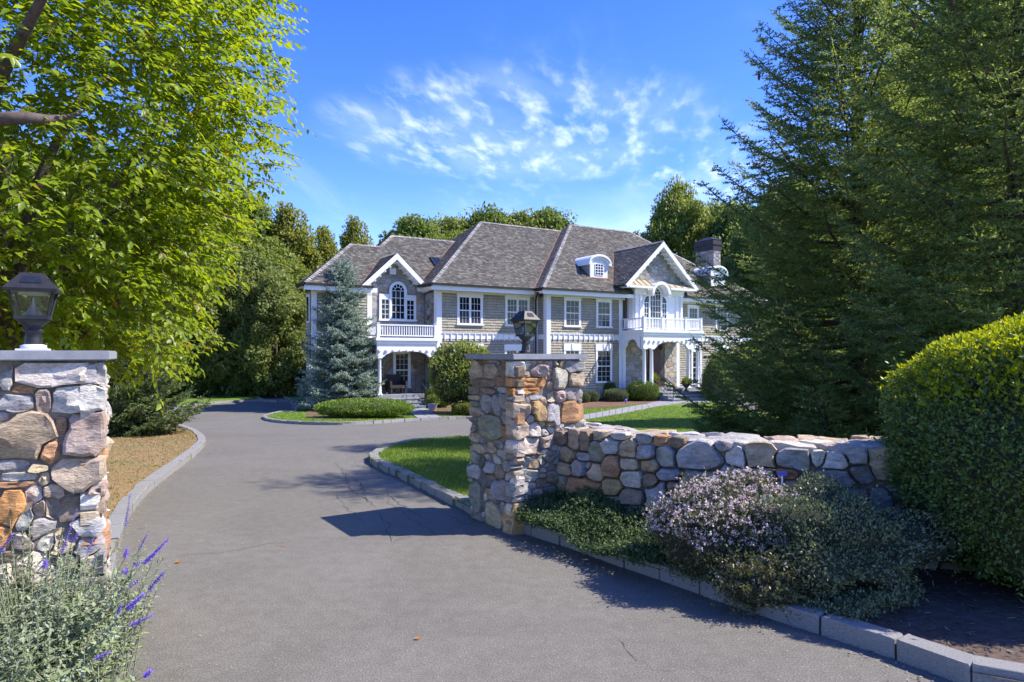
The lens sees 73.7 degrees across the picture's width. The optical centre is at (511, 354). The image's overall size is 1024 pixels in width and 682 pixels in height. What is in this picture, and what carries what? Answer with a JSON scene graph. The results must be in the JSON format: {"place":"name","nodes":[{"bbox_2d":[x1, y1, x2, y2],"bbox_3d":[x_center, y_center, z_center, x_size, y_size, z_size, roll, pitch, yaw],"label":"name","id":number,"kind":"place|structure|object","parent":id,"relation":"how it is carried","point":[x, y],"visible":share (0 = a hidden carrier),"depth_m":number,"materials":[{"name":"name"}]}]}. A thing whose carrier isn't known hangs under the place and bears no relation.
{"place":"outdoors","nodes":[
{"label":"outdoors","id":0,"kind":"place"},
{"bbox_2d":[106,425,205,552],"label":"lawn","id":1,"kind":"structure","parent":0,"point":[128,488],"depth_m":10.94,"materials":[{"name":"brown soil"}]},
{"bbox_2d":[0,350,116,632],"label":"gate pillar","id":2,"kind":"structure","parent":1,"relation":"on","point":[56,443],"depth_m":3.77,"materials":[{"name":"stone"}]},
{"bbox_2d":[2,272,61,349],"bbox_3d":[-2.833,-0.249,4.043,0.262,0.458,0.262,0,0,-28],"label":"gate lamp","id":3,"kind":"object","parent":2,"relation":"on","point":[33,319],"visible":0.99,"depth_m":3.99,"materials":[{"name":"metal"}]},
{"bbox_2d":[0,493,172,681],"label":"salvia plant","id":4,"kind":"object","parent":1,"relation":"on","point":[51,646],"visible":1,"depth_m":3.15,"materials":[{"name":"green plant"}]},
{"bbox_2d":[84,275,213,437],"bbox_3d":[-8.993,0.138,15.740,3.507,3.910,3.350,0,0,0],"label":"dark spruce","id":5,"kind":"object","parent":1,"relation":"on","point":[135,419],"visible":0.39,"depth_m":15.44,"materials":[{"name":"green plant"}]},
{"bbox_2d":[109,429,197,561],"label":"fallen leaves","id":6,"kind":"object","parent":1,"relation":"on","point":[155,463],"depth_m":11.13,"materials":[{"name":"brown plant"}]},
{"bbox_2d":[0,0,315,413],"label":"leafy tree","id":7,"kind":"object","parent":1,"relation":"on","point":[99,327],"visible":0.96,"depth_m":7.18,"materials":[{"name":"green plant"}]},
{"bbox_2d":[130,394,288,405],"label":"lawn","id":8,"kind":"structure","parent":0,"point":[228,398],"depth_m":38.78,"materials":[{"name":"green plant"}]},
{"bbox_2d":[4,134,65,247],"bbox_3d":[-26.761,-4.625,34.200,9.642,14.986,9.471,0,0,-3],"label":"leafy tree","id":9,"kind":"object","parent":8,"relation":"on","point":[32,172],"visible":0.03,"depth_m":33.29,"materials":[{"name":"green plant"}]},
{"bbox_2d":[18,138,117,343],"bbox_3d":[-24.638,-4.316,36.100,10.214,14.335,9.482,0,0,15],"label":"leafy tree","id":10,"kind":"object","parent":8,"relation":"on","point":[59,192],"visible":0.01,"depth_m":34.11,"materials":[{"name":"green plant"}]},
{"bbox_2d":[36,166,198,391],"bbox_3d":[-22.357,-3.778,37.839,9.106,13.240,8.945,0,0,27],"label":"leafy tree","id":11,"kind":"object","parent":8,"relation":"on","point":[167,317],"visible":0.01,"depth_m":37.04,"materials":[{"name":"green plant"}]},
{"bbox_2d":[158,349,200,397],"bbox_3d":[-20.613,1.073,39.927,4.430,3.778,4.826,0,0,-36],"label":"undergrowth bush","id":12,"kind":"object","parent":8,"relation":"on","point":[181,376],"visible":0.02,"depth_m":39.37,"materials":[{"name":"green plant"}]},
{"bbox_2d":[161,359,212,396],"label":"undergrowth bush","id":13,"kind":"object","parent":8,"relation":"on","point":[196,387],"visible":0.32,"depth_m":39.59,"materials":[{"name":"green plant"}]},
{"bbox_2d":[139,165,248,347],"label":"leafy tree","id":14,"kind":"object","parent":8,"relation":"on","point":[233,244],"visible":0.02,"depth_m":40.89,"materials":[{"name":"green plant"}]},
{"bbox_2d":[164,285,231,391],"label":"leafy tree","id":15,"kind":"object","parent":8,"relation":"on","point":[202,355],"visible":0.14,"depth_m":40.06,"materials":[{"name":"green plant"}]},
{"bbox_2d":[199,365,233,395],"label":"undergrowth bush","id":16,"kind":"object","parent":8,"relation":"on","point":[212,391],"visible":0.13,"depth_m":40.81,"materials":[{"name":"green plant"}]},
{"bbox_2d":[189,275,259,395],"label":"leafy tree","id":17,"kind":"object","parent":8,"relation":"on","point":[216,361],"visible":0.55,"depth_m":40.41,"materials":[{"name":"green plant"}]},
{"bbox_2d":[190,193,258,271],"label":"leafy tree","id":18,"kind":"object","parent":8,"relation":"on","point":[250,235],"visible":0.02,"depth_m":44.95,"materials":[{"name":"green plant"}]},
{"bbox_2d":[227,366,255,395],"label":"undergrowth bush","id":19,"kind":"object","parent":8,"relation":"on","point":[247,389],"visible":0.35,"depth_m":40.98,"materials":[{"name":"green plant"}]},
{"bbox_2d":[232,192,279,242],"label":"leafy tree","id":20,"kind":"object","parent":8,"relation":"on","point":[259,213],"visible":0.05,"depth_m":50.78,"materials":[{"name":"green plant"}]},
{"bbox_2d":[216,246,296,390],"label":"leafy tree","id":21,"kind":"object","parent":8,"relation":"on","point":[253,272],"visible":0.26,"depth_m":41.78,"materials":[{"name":"green plant"}]},
{"bbox_2d":[243,366,281,397],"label":"undergrowth bush","id":22,"kind":"object","parent":8,"relation":"on","point":[258,387],"visible":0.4,"depth_m":40.75,"materials":[{"name":"green plant"}]},
{"bbox_2d":[369,434,472,507],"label":"island lawn","id":23,"kind":"structure","parent":0,"point":[440,466],"depth_m":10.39,"materials":[{"name":"green plant"}]},
{"bbox_2d":[466,354,586,534],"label":"gate pillar","id":24,"kind":"structure","parent":23,"relation":"on","point":[524,409],"depth_m":6.85,"materials":[{"name":"stone"}]},
{"bbox_2d":[510,311,539,353],"bbox_3d":[0.141,-0.230,7.216,0.228,0.453,0.228,0,0,-40],"label":"gate lamp","id":25,"kind":"object","parent":24,"relation":"on","point":[525,323],"visible":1,"depth_m":7.18,"materials":[{"name":"metal"}]},
{"bbox_2d":[554,422,1002,574],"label":"stone wall","id":26,"kind":"structure","parent":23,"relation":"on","point":[634,468],"depth_m":6.08,"materials":[{"name":"grey stone"}]},
{"bbox_2d":[0,0,933,251],"label":"sky","id":27,"kind":"structure","parent":0,"point":[427,108],"materials":[{"name":"blue"}]},
{"bbox_2d":[90,393,952,681],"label":"driveway","id":28,"kind":"structure","parent":0,"point":[367,574],"depth_m":4.97,"materials":[{"name":"grey asphalt"}]},
{"bbox_2d":[102,424,205,665],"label":"kerb","id":29,"kind":"structure","parent":28,"relation":"on","point":[117,519],"depth_m":8.38,"materials":[{"name":"stone"}]},
{"bbox_2d":[368,435,481,520],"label":"island kerb","id":30,"kind":"structure","parent":28,"relation":"on","point":[386,467],"depth_m":8.95,"materials":[{"name":"stone"}]},
{"bbox_2d":[114,421,937,681],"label":"road grit","id":31,"kind":"object","parent":28,"relation":"on","point":[566,561],"visible":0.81,"depth_m":5.28,"materials":[{"name":"grey gravel"}]},
{"bbox_2d":[524,520,1023,681],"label":"front kerb","id":32,"kind":"structure","parent":28,"relation":"on","point":[943,661],"depth_m":4.05,"materials":[{"name":"stone"}]},
{"bbox_2d":[263,394,846,435],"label":"house lawn","id":33,"kind":"structure","parent":0,"point":[599,420],"depth_m":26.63,"materials":[{"name":"green plant"}]},
{"bbox_2d":[232,267,305,397],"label":"leafy tree","id":34,"kind":"object","parent":33,"relation":"on","point":[273,294],"visible":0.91,"depth_m":40.01,"materials":[{"name":"green plant"}]},
{"bbox_2d":[269,363,305,396],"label":"undergrowth bush","id":35,"kind":"object","parent":33,"relation":"on","point":[293,377],"visible":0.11,"depth_m":41.15,"materials":[{"name":"green plant"}]},
{"bbox_2d":[289,255,386,410],"bbox_3d":[-7.805,-0.840,31.692,4.810,7.602,4.844,0,0,0],"label":"blue spruce","id":36,"kind":"object","parent":33,"relation":"on","point":[337,362],"visible":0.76,"depth_m":31.03,"materials":[{"name":"green plant"}]},
{"bbox_2d":[306,410,404,418],"bbox_3d":[-6.918,2.419,29.422,5.142,0.178,9.826,0,0,0],"label":"porch bed","id":37,"kind":"object","parent":33,"relation":"on","point":[317,414],"visible":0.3,"depth_m":26.40,"materials":[{"name":"brown soil"}]},
{"bbox_2d":[313,397,414,417],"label":"spreading yew","id":38,"kind":"object","parent":37,"relation":"on","point":[365,407],"visible":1,"depth_m":25.21,"materials":[{"name":"green plant"}]},
{"bbox_2d":[410,408,439,417],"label":"porch walk","id":39,"kind":"structure","parent":33,"relation":"on","point":[427,412],"depth_m":28.23,"materials":[{"name":"stone"}]},
{"bbox_2d":[426,406,469,415],"bbox_3d":[-0.880,2.470,31.663,6.214,0.076,9.469,0,0,0],"label":"porch bed","id":40,"kind":"object","parent":33,"relation":"on","point":[445,411],"visible":0.15,"depth_m":29.75,"materials":[{"name":"brown soil"}]},
{"bbox_2d":[424,394,440,410],"bbox_3d":[-3.508,2.116,30.171,0.772,0.800,0.769,0,0,0],"label":"planter pot","id":41,"kind":"object","parent":40,"relation":"on","point":[432,406],"visible":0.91,"depth_m":30.04,"materials":[{"name":"green plant"}]},
{"bbox_2d":[425,387,448,407],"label":"clipped shrub","id":42,"kind":"object","parent":40,"relation":"on","point":[430,391],"visible":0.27,"depth_m":31.94,"materials":[{"name":"green plant"}]},
{"bbox_2d":[426,339,490,404],"bbox_3d":[-1.980,0.978,28.636,3.332,3.302,2.959,0,0,0],"label":"lilac shrub","id":43,"kind":"object","parent":40,"relation":"on","point":[449,366],"visible":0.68,"depth_m":27.77,"materials":[{"name":"green plant"}]},
{"bbox_2d":[451,401,472,414],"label":"clipped shrub","id":44,"kind":"object","parent":40,"relation":"on","point":[460,408],"visible":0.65,"depth_m":27.35,"materials":[{"name":"green plant"}]},
{"bbox_2d":[295,221,767,408],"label":"house","id":45,"kind":"structure","parent":33,"relation":"on","point":[621,309],"depth_m":36.53,"materials":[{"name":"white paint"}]},
{"bbox_2d":[306,294,309,322],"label":"window","id":46,"kind":"structure","parent":45,"relation":"in","point":[307,296],"depth_m":31.60,"materials":[{"name":"white paint"}]},
{"bbox_2d":[385,374,407,393],"bbox_3d":[-5.562,1.440,32.784,0.870,0.920,0.740,0,0,-31],"label":"porch chair","id":47,"kind":"object","parent":45,"relation":"on","point":[394,381],"visible":0.98,"depth_m":32.88,"materials":[{"name":"wicker"}]},
{"bbox_2d":[378,282,416,321],"bbox_3d":[-5.564,-2.577,33.343,1.970,1.935,0.120,0,0,-31],"label":"window","id":48,"kind":"structure","parent":45,"relation":"in","point":[396,305],"depth_m":33.35,"materials":[{"name":"white paint"}]},
{"bbox_2d":[392,351,411,388],"bbox_3d":[-5.389,0.737,33.469,0.980,1.875,0.105,0,0,-31],"label":"window","id":49,"kind":"structure","parent":45,"relation":"in","point":[401,360],"depth_m":33.53,"materials":[{"name":"white paint"}]},
{"bbox_2d":[414,374,425,405],"bbox_3d":[-4.295,1.659,31.899,0.044,1.422,1.404,0,0,-31],"label":"handrail","id":50,"kind":"object","parent":45,"relation":"on","point":[417,388],"visible":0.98,"depth_m":32.15,"materials":[{"name":"black metal"}]},
{"bbox_2d":[456,292,483,325],"bbox_3d":[-2.071,-2.228,33.899,1.510,1.605,0.105,0,0,-31],"label":"window","id":51,"kind":"structure","parent":45,"relation":"in","point":[469,305],"depth_m":33.89,"materials":[{"name":"white paint"}]},
{"bbox_2d":[504,344,529,353],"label":"window","id":52,"kind":"structure","parent":45,"relation":"in","point":[508,348],"depth_m":35.17,"materials":[{"name":"white paint"}]},
{"bbox_2d":[505,295,529,325],"bbox_3d":[0.292,-2.228,35.317,1.550,1.605,0.105,0,0,-31],"label":"window","id":53,"kind":"structure","parent":45,"relation":"in","point":[513,303],"depth_m":35.20,"materials":[{"name":"white paint"}]},
{"bbox_2d":[563,343,580,359],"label":"window","id":54,"kind":"structure","parent":45,"relation":"in","point":[569,348],"depth_m":36.13,"materials":[{"name":"white paint"}]},
{"bbox_2d":[563,296,581,326],"bbox_3d":[3.215,-2.238,36.177,1.160,1.625,0.105,0,0,-31],"label":"window","id":55,"kind":"structure","parent":45,"relation":"in","point":[572,305],"depth_m":36.18,"materials":[{"name":"white paint"}]},
{"bbox_2d":[595,298,612,327],"bbox_3d":[5.022,-2.238,37.260,1.140,1.625,0.105,0,0,-31],"label":"window","id":56,"kind":"structure","parent":45,"relation":"in","point":[603,305],"depth_m":37.28,"materials":[{"name":"white paint"}]},
{"bbox_2d":[595,344,612,382],"bbox_3d":[5.028,0.502,37.266,1.210,2.145,0.105,0,0,-31],"label":"window","id":57,"kind":"structure","parent":45,"relation":"in","point":[603,353],"depth_m":37.27,"materials":[{"name":"white paint"}]},
{"bbox_2d":[649,349,657,384],"bbox_3d":[8.105,0.785,39.057,0.710,2.170,0.045,0,0,-31],"label":"door","id":58,"kind":"structure","parent":45,"relation":"in","point":[655,351],"depth_m":39.08,"materials":[{"name":"brown wood"}]},
{"bbox_2d":[649,372,658,384],"bbox_3d":[7.782,1.434,37.386,0.630,0.912,0.661,0,0,-40],"label":"garden urn","id":59,"kind":"object","parent":45,"relation":"on","point":[655,377],"visible":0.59,"depth_m":37.24,"materials":[{"name":"metal"}]},
{"bbox_2d":[642,286,667,329],"bbox_3d":[8.065,-2.565,38.361,1.940,2.570,0.120,0,0,-31],"label":"window","id":60,"kind":"structure","parent":45,"relation":"in","point":[656,306],"depth_m":38.37,"materials":[{"name":"white paint"}]},
{"bbox_2d":[656,371,673,398],"bbox_3d":[8.196,1.702,36.487,0.044,1.657,1.492,0,0,-31],"label":"handrail","id":61,"kind":"object","parent":45,"relation":"on","point":[670,382],"visible":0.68,"depth_m":36.34,"materials":[{"name":"black metal"}]},
{"bbox_2d":[681,377,690,390],"bbox_3d":[9.606,1.623,37.651,0.654,0.853,0.649,0,0,0],"label":"garden urn","id":62,"kind":"object","parent":45,"relation":"on","point":[684,384],"visible":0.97,"depth_m":37.54,"materials":[{"name":"metal"}]},
{"bbox_2d":[687,304,698,328],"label":"window","id":63,"kind":"structure","parent":45,"relation":"in","point":[693,310],"depth_m":40.77,"materials":[{"name":"white paint"}]},
{"bbox_2d":[691,348,701,384],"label":"window","id":64,"kind":"structure","parent":45,"relation":"in","point":[693,353],"depth_m":40.83,"materials":[{"name":"white paint"}]},
{"bbox_2d":[715,304,727,330],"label":"window","id":65,"kind":"structure","parent":45,"relation":"in","point":[722,313],"depth_m":41.95,"materials":[{"name":"white paint"}]},
{"bbox_2d":[582,400,657,408],"bbox_3d":[5.640,2.507,36.448,6.702,0.003,12.371,0,0,0],"label":"shrub bed","id":66,"kind":"object","parent":33,"relation":"on","point":[598,403],"visible":0.32,"depth_m":34.68,"materials":[{"name":"brown soil"}]},
{"bbox_2d":[581,392,589,402],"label":"clipped shrub","id":67,"kind":"object","parent":66,"relation":"on","point":[585,398],"visible":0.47,"depth_m":35.19,"materials":[{"name":"green plant"}]},
{"bbox_2d":[584,390,599,401],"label":"clipped shrub","id":68,"kind":"object","parent":66,"relation":"on","point":[594,395],"visible":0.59,"depth_m":35.90,"materials":[{"name":"green plant"}]},
{"bbox_2d":[603,380,615,389],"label":"clipped shrub","id":69,"kind":"object","parent":66,"relation":"on","point":[609,385],"visible":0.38,"depth_m":37.26,"materials":[{"name":"green plant"}]},
{"bbox_2d":[602,388,628,401],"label":"clipped shrub","id":70,"kind":"object","parent":66,"relation":"on","point":[614,395],"visible":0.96,"depth_m":35.93,"materials":[{"name":"green plant"}]},
{"bbox_2d":[626,380,659,400],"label":"clipped shrub","id":71,"kind":"object","parent":66,"relation":"on","point":[640,391],"visible":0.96,"depth_m":36.41,"materials":[{"name":"green plant"}]},
{"bbox_2d":[582,400,711,418],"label":"front walk","id":72,"kind":"structure","parent":33,"relation":"on","point":[632,408],"depth_m":31.33,"materials":[{"name":"stone"}]},
{"bbox_2d":[699,351,737,397],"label":"conical bush","id":73,"kind":"object","parent":33,"relation":"on","point":[708,380],"visible":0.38,"depth_m":36.69,"materials":[{"name":"green plant"}]},
{"bbox_2d":[686,382,757,433],"bbox_3d":[4.519,1.303,14.504,1.571,1.460,1.520,0,0,17],"label":"young spruce","id":74,"kind":"object","parent":33,"relation":"on","point":[701,428],"visible":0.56,"depth_m":14.35,"materials":[{"name":"green plant"}]},
{"bbox_2d":[739,332,788,389],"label":"hedgerow bush","id":75,"kind":"object","parent":33,"relation":"on","point":[745,353],"visible":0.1,"depth_m":42.16,"materials":[{"name":"green plant"}]},
{"bbox_2d":[760,207,868,335],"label":"leafy tree","id":76,"kind":"object","parent":33,"relation":"on","point":[809,227],"visible":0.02,"depth_m":47.56,"materials":[{"name":"green plant"}]},
{"bbox_2d":[844,103,971,311],"bbox_3d":[14.067,-3.494,23.002,5.268,12.118,5.674,0,0,18],"label":"leafy tree","id":77,"kind":"object","parent":33,"relation":"on","point":[884,227],"depth_m":22.66,"materials":[{"name":"green plant"}]},
{"bbox_2d":[566,526,1023,681],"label":"garden bed","id":78,"kind":"object","parent":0,"point":[1006,633],"visible":0.23,"depth_m":4.35,"materials":[{"name":"brown soil"}]},
{"bbox_2d":[510,483,674,566],"bbox_3d":[0.797,1.445,6.304,1.651,0.462,2.330,0,0,0],"label":"ground cover","id":79,"kind":"object","parent":78,"relation":"on","point":[570,518],"visible":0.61,"depth_m":6.04,"materials":[{"name":"green plant"}]},
{"bbox_2d":[602,519,664,565],"bbox_3d":[1.062,1.484,5.436,0.747,0.296,0.719,0,0,0],"label":"young shrub","id":80,"kind":"object","parent":79,"relation":"on","point":[638,528],"visible":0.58,"depth_m":5.48,"materials":[{"name":"green plant"}]},
{"bbox_2d":[634,461,801,590],"bbox_3d":[1.659,1.340,5.126,1.259,1.048,1.155,0,0,-32],"label":"blossoming bush","id":81,"kind":"object","parent":78,"relation":"on","point":[702,521],"visible":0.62,"depth_m":4.91,"materials":[{"name":"pink plant"}]},
{"bbox_2d":[777,471,786,489],"bbox_3d":[2.037,0.996,5.149,0.070,0.222,0.005,0,0,0],"label":"plant tag","id":82,"kind":"object","parent":81,"relation":"in","point":[780,474],"visible":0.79,"depth_m":5.15,"materials":[{"name":"blue plastic"}]},
{"bbox_2d":[698,539,854,623],"bbox_3d":[1.824,1.563,4.660,1.061,0.609,0.672,0,0,0],"label":"trailing bush","id":83,"kind":"object","parent":78,"relation":"on","point":[767,582],"visible":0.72,"depth_m":4.51,"materials":[{"name":"green plant"}]},
{"bbox_2d":[661,556,931,621],"bbox_3d":[2.092,1.568,4.898,1.953,0.247,1.537,0,0,0],"label":"ground cover","id":84,"kind":"object","parent":78,"relation":"on","point":[879,596],"visible":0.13,"depth_m":4.39,"materials":[{"name":"green plant"}]},
{"bbox_2d":[739,469,982,605],"bbox_3d":[2.268,1.333,4.885,1.752,0.971,1.312,0,0,0],"label":"trailing bush","id":85,"kind":"object","parent":78,"relation":"on","point":[860,541],"visible":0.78,"depth_m":4.60,"materials":[{"name":"green plant"}]},
{"bbox_2d":[846,567,1023,662],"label":"bark mulch","id":86,"kind":"object","parent":78,"relation":"on","point":[946,628],"visible":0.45,"depth_m":4.35,"materials":[{"name":"brown wood"}]},
{"bbox_2d":[862,310,1023,596],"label":"round shrub","id":87,"kind":"object","parent":78,"relation":"on","point":[957,423],"visible":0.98,"depth_m":4.63,"materials":[{"name":"green plant"}]},
{"bbox_3d":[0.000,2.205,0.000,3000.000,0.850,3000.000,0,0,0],"label":"ground","id":88,"kind":"structure","parent":0,"visible":0},
{"bbox_2d":[167,397,301,407],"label":"kerb","id":89,"kind":"structure","parent":88,"relation":"on","point":[261,399],"depth_m":37.03,"materials":[{"name":"stone"}]},
{"bbox_2d":[244,236,304,345],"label":"leafy tree","id":90,"kind":"object","parent":88,"relation":"on","point":[280,257],"visible":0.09,"depth_m":45.28,"materials":[{"name":"green plant"}]},
{"bbox_2d":[263,201,322,272],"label":"leafy tree","id":91,"kind":"object","parent":88,"relation":"on","point":[299,242],"visible":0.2,"depth_m":49.32,"materials":[{"name":"green plant"}]},
{"bbox_2d":[291,266,311,355],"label":"leafy tree","id":92,"kind":"object","parent":88,"relation":"on","point":[302,272],"visible":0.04,"depth_m":44.49,"materials":[{"name":"green plant"}]},
{"bbox_2d":[313,224,341,265],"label":"leafy tree","id":93,"kind":"object","parent":88,"relation":"on","point":[326,247],"visible":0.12,"depth_m":55.44,"materials":[{"name":"green plant"}]},
{"bbox_2d":[339,214,374,251],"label":"leafy tree","id":94,"kind":"object","parent":88,"relation":"on","point":[352,233],"visible":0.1,"depth_m":59.53,"materials":[{"name":"green plant"}]},
{"bbox_2d":[262,396,471,424],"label":"house kerb","id":95,"kind":"structure","parent":88,"relation":"on","point":[265,417],"depth_m":23.61,"materials":[{"name":"stone"}]},
{"bbox_2d":[375,212,455,245],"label":"leafy tree","id":96,"kind":"object","parent":88,"relation":"on","point":[412,225],"visible":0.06,"depth_m":64.45,"materials":[{"name":"green plant"}]},
{"bbox_2d":[427,212,476,239],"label":"leafy tree","id":97,"kind":"object","parent":88,"relation":"on","point":[450,229],"visible":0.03,"depth_m":68.93,"materials":[{"name":"green plant"}]},
{"bbox_2d":[455,201,514,231],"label":"leafy tree","id":98,"kind":"object","parent":88,"relation":"on","point":[491,214],"visible":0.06,"depth_m":70.47,"materials":[{"name":"green plant"}]},
{"bbox_2d":[499,206,549,228],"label":"leafy tree","id":99,"kind":"object","parent":88,"relation":"on","point":[513,218],"visible":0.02,"depth_m":70.53,"materials":[{"name":"green plant"}]},
{"bbox_2d":[530,206,577,229],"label":"leafy tree","id":100,"kind":"object","parent":88,"relation":"on","point":[554,220],"visible":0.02,"depth_m":70.46,"materials":[{"name":"green plant"}]},
{"bbox_2d":[640,174,713,262],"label":"leafy tree","id":101,"kind":"object","parent":88,"relation":"on","point":[679,220],"visible":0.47,"depth_m":60.24,"materials":[{"name":"green plant"}]},
{"bbox_2d":[684,197,724,256],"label":"leafy tree","id":102,"kind":"object","parent":88,"relation":"on","point":[712,208],"visible":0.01,"depth_m":67.16,"materials":[{"name":"green plant"}]},
{"bbox_2d":[693,198,751,278],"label":"leafy tree","id":103,"kind":"object","parent":88,"relation":"on","point":[718,225],"visible":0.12,"depth_m":58.63,"materials":[{"name":"green plant"}]},
{"bbox_2d":[721,173,841,333],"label":"leafy tree","id":104,"kind":"object","parent":88,"relation":"on","point":[736,273],"visible":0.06,"depth_m":51.56,"materials":[{"name":"green plant"}]},
{"bbox_2d":[659,0,1008,439],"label":"spruce tree","id":105,"kind":"object","parent":88,"relation":"on","point":[805,400],"visible":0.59,"depth_m":12.96,"materials":[{"name":"green plant"}]},
{"bbox_2d":[798,0,1023,435],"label":"spruce tree","id":106,"kind":"object","parent":88,"relation":"on","point":[1006,250],"visible":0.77,"depth_m":9.55,"materials":[{"name":"green plant"}]},
{"bbox_2d":[875,4,1010,313],"bbox_3d":[14.928,-5.042,21.075,8.171,15.074,7.585,0,0,-2],"label":"leafy tree","id":107,"kind":"object","parent":88,"relation":"on","point":[972,109],"visible":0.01,"depth_m":19.18,"materials":[{"name":"green plant"}]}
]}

